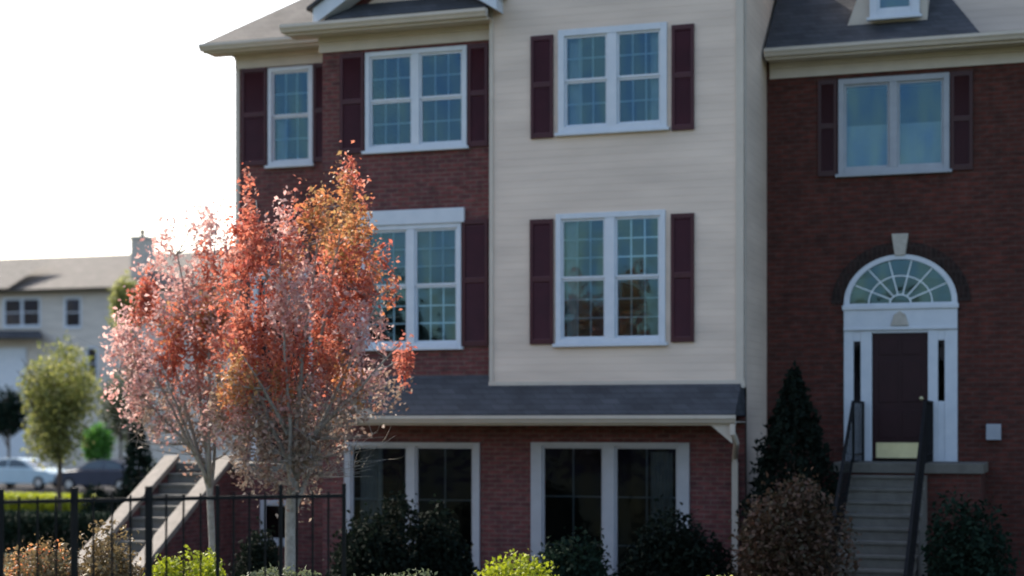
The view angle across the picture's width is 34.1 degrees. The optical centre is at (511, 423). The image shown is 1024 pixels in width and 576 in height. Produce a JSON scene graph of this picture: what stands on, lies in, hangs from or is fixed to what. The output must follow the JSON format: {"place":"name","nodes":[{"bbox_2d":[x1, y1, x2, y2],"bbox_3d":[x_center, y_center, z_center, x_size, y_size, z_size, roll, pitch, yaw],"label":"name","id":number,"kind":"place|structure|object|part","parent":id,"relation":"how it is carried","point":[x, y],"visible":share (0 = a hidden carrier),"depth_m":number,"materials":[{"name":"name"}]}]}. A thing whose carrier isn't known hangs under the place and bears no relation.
{"place":"outdoors","nodes":[
{"label":"outdoors","id":0,"kind":"place"},
{"bbox_2d":[4,553,69,573],"bbox_3d":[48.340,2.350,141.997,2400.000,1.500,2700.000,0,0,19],"label":"ground","id":1,"kind":"structure","parent":0,"point":[68,561],"depth_m":37.97,"materials":[{"name":"brown soil"}]},
{"bbox_2d":[4,533,80,575],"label":"bush","id":2,"kind":"object","parent":1,"relation":"on","point":[48,565],"visible":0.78,"depth_m":12.82,"materials":[{"name":"beige plant"}]},
{"bbox_2d":[4,508,113,558],"bbox_3d":[-11.157,2.545,38.659,5.302,1.152,1.318,0,0,19],"label":"clipped hedge","id":3,"kind":"object","parent":1,"relation":"on","point":[28,523],"visible":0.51,"depth_m":38.07,"materials":[{"name":"green plant"}]},
{"bbox_2d":[78,483,117,538],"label":"bush","id":4,"kind":"object","parent":1,"relation":"on","point":[100,493],"visible":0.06,"depth_m":42.58,"materials":[{"name":"green plant"}]},
{"bbox_2d":[0,229,234,470],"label":"townhouse","id":5,"kind":"structure","parent":1,"relation":"on","point":[47,300],"depth_m":107.14,"materials":[{"name":"beige"}]},
{"bbox_2d":[0,348,25,458],"bbox_3d":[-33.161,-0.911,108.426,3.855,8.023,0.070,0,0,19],"label":"garage door","id":6,"kind":"structure","parent":5,"relation":"in","point":[11,361],"depth_m":108.07,"materials":[{"name":"white plastic"}]},
{"bbox_2d":[3,297,40,327],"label":"window","id":7,"kind":"structure","parent":5,"relation":"in","point":[25,312],"depth_m":107.94,"materials":[{"name":"white plastic"}]},
{"bbox_2d":[63,297,81,328],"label":"window","id":8,"kind":"structure","parent":5,"relation":"in","point":[72,305],"depth_m":106.74,"materials":[{"name":"white plastic"}]},
{"bbox_2d":[86,346,97,380],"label":"window","id":9,"kind":"structure","parent":5,"relation":"in","point":[90,351],"depth_m":106.27,"materials":[{"name":"white plastic"}]},
{"bbox_2d":[137,346,151,376],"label":"window","id":10,"kind":"structure","parent":5,"relation":"in","point":[147,371],"depth_m":105.03,"materials":[{"name":"white plastic"}]},
{"bbox_2d":[172,297,199,327],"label":"window","id":11,"kind":"structure","parent":5,"relation":"in","point":[196,298],"depth_m":104.01,"materials":[{"name":"white plastic"}]},
{"bbox_2d":[78,519,158,575],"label":"bush","id":12,"kind":"object","parent":1,"relation":"on","point":[102,568],"visible":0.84,"depth_m":12.86,"materials":[{"name":"beige plant"}]},
{"bbox_2d":[99,476,144,512],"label":"bush","id":13,"kind":"object","parent":1,"relation":"on","point":[124,492],"visible":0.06,"depth_m":41.90,"materials":[{"name":"green plant"}]},
{"bbox_2d":[0,483,345,575],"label":"metal fence","id":14,"kind":"object","parent":1,"relation":"on","point":[148,499],"visible":1,"depth_m":10.24,"materials":[{"name":"black metal"}]},
{"bbox_2d":[142,545,224,575],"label":"bush","id":15,"kind":"object","parent":1,"relation":"on","point":[173,565],"visible":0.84,"depth_m":12.54,"materials":[{"name":"green plant"}]},
{"bbox_2d":[67,455,321,575],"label":"entrance steps","id":16,"kind":"structure","parent":1,"relation":"on","point":[163,477],"depth_m":28.24,"materials":[{"name":"grey concrete"}]},
{"bbox_2d":[260,500,285,546],"bbox_3d":[-4.002,1.681,28.363,0.667,0.783,0.140,0,0,19],"label":"window","id":17,"kind":"structure","parent":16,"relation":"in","point":[271,519],"depth_m":28.39,"materials":[{"name":"plastic"}]},
{"bbox_2d":[196,547,225,575],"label":"bush","id":18,"kind":"object","parent":1,"relation":"on","point":[213,557],"visible":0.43,"depth_m":12.79,"materials":[{"name":"green plant"}]},
{"bbox_2d":[241,561,321,575],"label":"bush","id":19,"kind":"object","parent":1,"relation":"on","point":[273,571],"visible":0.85,"depth_m":14.29,"materials":[{"name":"green plant"}]},
{"bbox_2d":[189,140,418,572],"bbox_3d":[-2.523,-0.082,19.920,2.630,6.476,1.831,0,0,12],"label":"red leaf tree","id":20,"kind":"object","parent":1,"relation":"on","point":[296,445],"visible":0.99,"depth_m":19.81,"materials":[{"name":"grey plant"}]},
{"bbox_2d":[353,568,437,575],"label":"bush","id":21,"kind":"object","parent":1,"relation":"on","point":[423,573],"visible":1,"depth_m":14.27,"materials":[{"name":"green plant"}]},
{"bbox_2d":[198,0,776,575],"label":"townhouse","id":22,"kind":"structure","parent":1,"relation":"on","point":[568,208],"depth_m":26.21,"materials":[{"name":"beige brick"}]},
{"bbox_2d":[260,311,308,460],"bbox_3d":[-4.042,-0.680,29.977,1.014,2.691,0.050,0,0,19],"label":"door","id":23,"kind":"structure","parent":22,"relation":"in","point":[264,348],"depth_m":29.98,"materials":[{"name":"paint"}]},
{"bbox_2d":[264,65,314,168],"bbox_3d":[-3.934,-5.480,29.923,0.965,1.801,0.278,0,0,19],"label":"window","id":24,"kind":"structure","parent":22,"relation":"in","point":[282,161],"depth_m":29.93,"materials":[{"name":"white plastic"}]},
{"bbox_2d":[359,207,464,350],"bbox_3d":[-1.614,-2.320,27.003,1.859,2.264,0.245,0,0,19],"label":"window","id":25,"kind":"structure","parent":22,"relation":"in","point":[414,247],"depth_m":26.94,"materials":[{"name":"white plastic"}]},
{"bbox_2d":[344,442,479,575],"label":"window","id":26,"kind":"structure","parent":22,"relation":"in","point":[451,471],"depth_m":26.93,"materials":[{"name":"plastic"}]},
{"bbox_2d":[361,45,469,154],"bbox_3d":[-1.547,-5.210,26.941,1.843,1.654,0.170,0,0,19],"label":"window","id":27,"kind":"structure","parent":22,"relation":"in","point":[416,98],"depth_m":26.92,"materials":[{"name":"white plastic"}]},
{"bbox_2d":[552,210,667,346],"bbox_3d":[1.528,-2.224,25.740,1.823,2.065,0.278,0,0,19],"label":"window","id":28,"kind":"structure","parent":22,"relation":"in","point":[610,277],"depth_m":25.68,"materials":[{"name":"white plastic"}]},
{"bbox_2d":[531,442,689,575],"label":"window","id":29,"kind":"structure","parent":22,"relation":"in","point":[612,487],"depth_m":25.89,"materials":[{"name":"plastic"}]},
{"bbox_2d":[554,22,669,136],"bbox_3d":[1.558,-5.281,25.730,1.809,1.647,0.278,0,0,19],"label":"window","id":30,"kind":"structure","parent":22,"relation":"in","point":[658,76],"depth_m":25.66,"materials":[{"name":"white plastic"}]},
{"bbox_2d":[472,548,558,575],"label":"bush","id":31,"kind":"object","parent":1,"relation":"on","point":[502,569],"visible":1,"depth_m":12.11,"materials":[{"name":"green plant"}]},
{"bbox_2d":[764,0,1023,575],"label":"townhouse","id":32,"kind":"structure","parent":1,"relation":"on","point":[895,213],"depth_m":26.16,"materials":[{"name":"brown brick"}]},
{"bbox_2d":[835,72,951,177],"bbox_3d":[5.984,-4.670,26.212,1.786,1.553,0.245,0,0,19],"label":"window","id":33,"kind":"structure","parent":32,"relation":"in","point":[891,148],"depth_m":26.21,"materials":[{"name":"grey plastic"}]},
{"bbox_2d":[867,0,921,21],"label":"window","id":34,"kind":"structure","parent":32,"relation":"in","point":[877,13],"depth_m":25.97,"materials":[{"name":"white plastic"}]},
{"bbox_2d":[872,333,927,458],"bbox_3d":[6.068,-0.435,26.152,0.849,1.974,0.125,0,0,19],"label":"door","id":35,"kind":"structure","parent":32,"relation":"in","point":[899,360],"depth_m":26.17,"materials":[{"name":"paint"}]},
{"label":"planting bed","id":36,"kind":"structure","parent":1,"relation":"on","visible":0},
{"bbox_2d":[77,184,251,562],"bbox_3d":[-4.380,0.004,21.517,2.273,6.304,1.780,0,0,-3],"label":"red leaf tree","id":37,"kind":"object","parent":36,"relation":"on","point":[174,343],"visible":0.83,"depth_m":21.45,"materials":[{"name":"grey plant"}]},
{"bbox_2d":[226,516,278,575],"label":"bush","id":38,"kind":"object","parent":36,"relation":"on","point":[257,556],"visible":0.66,"depth_m":22.83,"materials":[{"name":"green plant"}]},
{"bbox_2d":[323,482,433,575],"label":"bush","id":39,"kind":"object","parent":36,"relation":"on","point":[373,548],"visible":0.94,"depth_m":23.15,"materials":[{"name":"green plant"}]},
{"bbox_2d":[403,493,481,575],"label":"bush","id":40,"kind":"object","parent":36,"relation":"on","point":[441,545],"visible":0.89,"depth_m":23.41,"materials":[{"name":"green plant"}]},
{"bbox_2d":[518,526,617,575],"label":"bush","id":41,"kind":"object","parent":36,"relation":"on","point":[565,560],"visible":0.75,"depth_m":22.78,"materials":[{"name":"green plant"}]},
{"bbox_2d":[616,494,741,575],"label":"bush","id":42,"kind":"object","parent":36,"relation":"on","point":[671,552],"visible":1,"depth_m":23.07,"materials":[{"name":"green plant"}]},
{"bbox_2d":[734,361,845,574],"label":"conifer","id":43,"kind":"object","parent":36,"relation":"on","point":[794,403],"visible":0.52,"depth_m":24.40,"materials":[{"name":"green plant"}]},
{"bbox_2d":[726,464,868,575],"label":"bush","id":44,"kind":"object","parent":36,"relation":"on","point":[778,544],"visible":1,"depth_m":22.12,"materials":[{"name":"brown plant"}]},
{"bbox_2d":[814,495,841,575],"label":"bush","id":45,"kind":"object","parent":36,"relation":"on","point":[827,523],"visible":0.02,"depth_m":23.94,"materials":[{"name":"green plant"}]},
{"bbox_2d":[823,400,987,575],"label":"entrance steps","id":46,"kind":"structure","parent":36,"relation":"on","point":[889,503],"depth_m":24.43,"materials":[{"name":"grey concrete"}]},
{"bbox_2d":[920,485,1020,575],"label":"bush","id":47,"kind":"object","parent":36,"relation":"on","point":[975,553],"visible":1,"depth_m":22.61,"materials":[{"name":"green plant"}]},
{"bbox_2d":[0,483,116,553],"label":"parking lot","id":48,"kind":"structure","parent":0,"point":[49,488],"depth_m":78.93,"materials":[{"name":"grey asphalt"}]},
{"bbox_2d":[0,385,30,488],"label":"leafy tree","id":49,"kind":"object","parent":48,"relation":"on","point":[11,414],"visible":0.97,"depth_m":79.75,"materials":[{"name":"green plant"}]},
{"bbox_2d":[0,458,66,488],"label":"parked car","id":50,"kind":"object","parent":48,"relation":"on","point":[14,472],"visible":0.7,"depth_m":79.15,"materials":[{"name":"silver metal"}]},
{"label":"car window","id":51,"kind":"part","parent":50,"relation":"part of","materials":[{"name":"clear glass"}]},
{"bbox_2d":[4,491,94,512],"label":"clipped hedge","id":52,"kind":"object","parent":48,"relation":"on","point":[31,496],"visible":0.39,"depth_m":52.58,"materials":[{"name":"green plant"}]},
{"bbox_2d":[16,330,104,532],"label":"leafy tree","id":53,"kind":"object","parent":48,"relation":"on","point":[56,405],"visible":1,"depth_m":45.57,"materials":[{"name":"green plant"}]},
{"bbox_2d":[54,459,142,490],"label":"parked car","id":54,"kind":"object","parent":48,"relation":"on","point":[104,472],"visible":0.51,"depth_m":76.24,"materials":[{"name":"grey paint"}]},
{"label":"car window","id":55,"kind":"part","parent":54,"relation":"part of","materials":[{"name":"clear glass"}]},
{"bbox_2d":[80,421,116,489],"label":"leafy tree","id":56,"kind":"object","parent":48,"relation":"on","point":[101,437],"visible":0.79,"depth_m":77.54,"materials":[{"name":"green plant"}]},
{"bbox_2d":[95,367,146,458],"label":"leafy tree","id":57,"kind":"object","parent":48,"relation":"on","point":[108,417],"visible":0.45,"depth_m":83.72,"materials":[{"name":"green plant"}]},
{"bbox_2d":[105,270,142,472],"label":"leafy tree","id":58,"kind":"object","parent":48,"relation":"on","point":[120,291],"visible":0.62,"depth_m":59.80,"materials":[{"name":"green plant"}]},
{"bbox_2d":[119,413,154,488],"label":"conifer","id":59,"kind":"object","parent":48,"relation":"on","point":[144,461],"visible":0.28,"depth_m":43.83,"materials":[{"name":"green plant"}]},
{"bbox_2d":[0,0,296,258],"label":"sky","id":60,"kind":"structure","parent":0,"point":[114,118],"materials":[{"name":"white"}]},
{"bbox_2d":[127,457,176,497],"bbox_3d":[-8.105,1.937,37.959,1.396,2.379,1.101,0,0,19],"label":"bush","id":61,"kind":"object","parent":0,"point":[147,472],"visible":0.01,"depth_m":37.98,"materials":[{"name":"green plant"}]}
]}

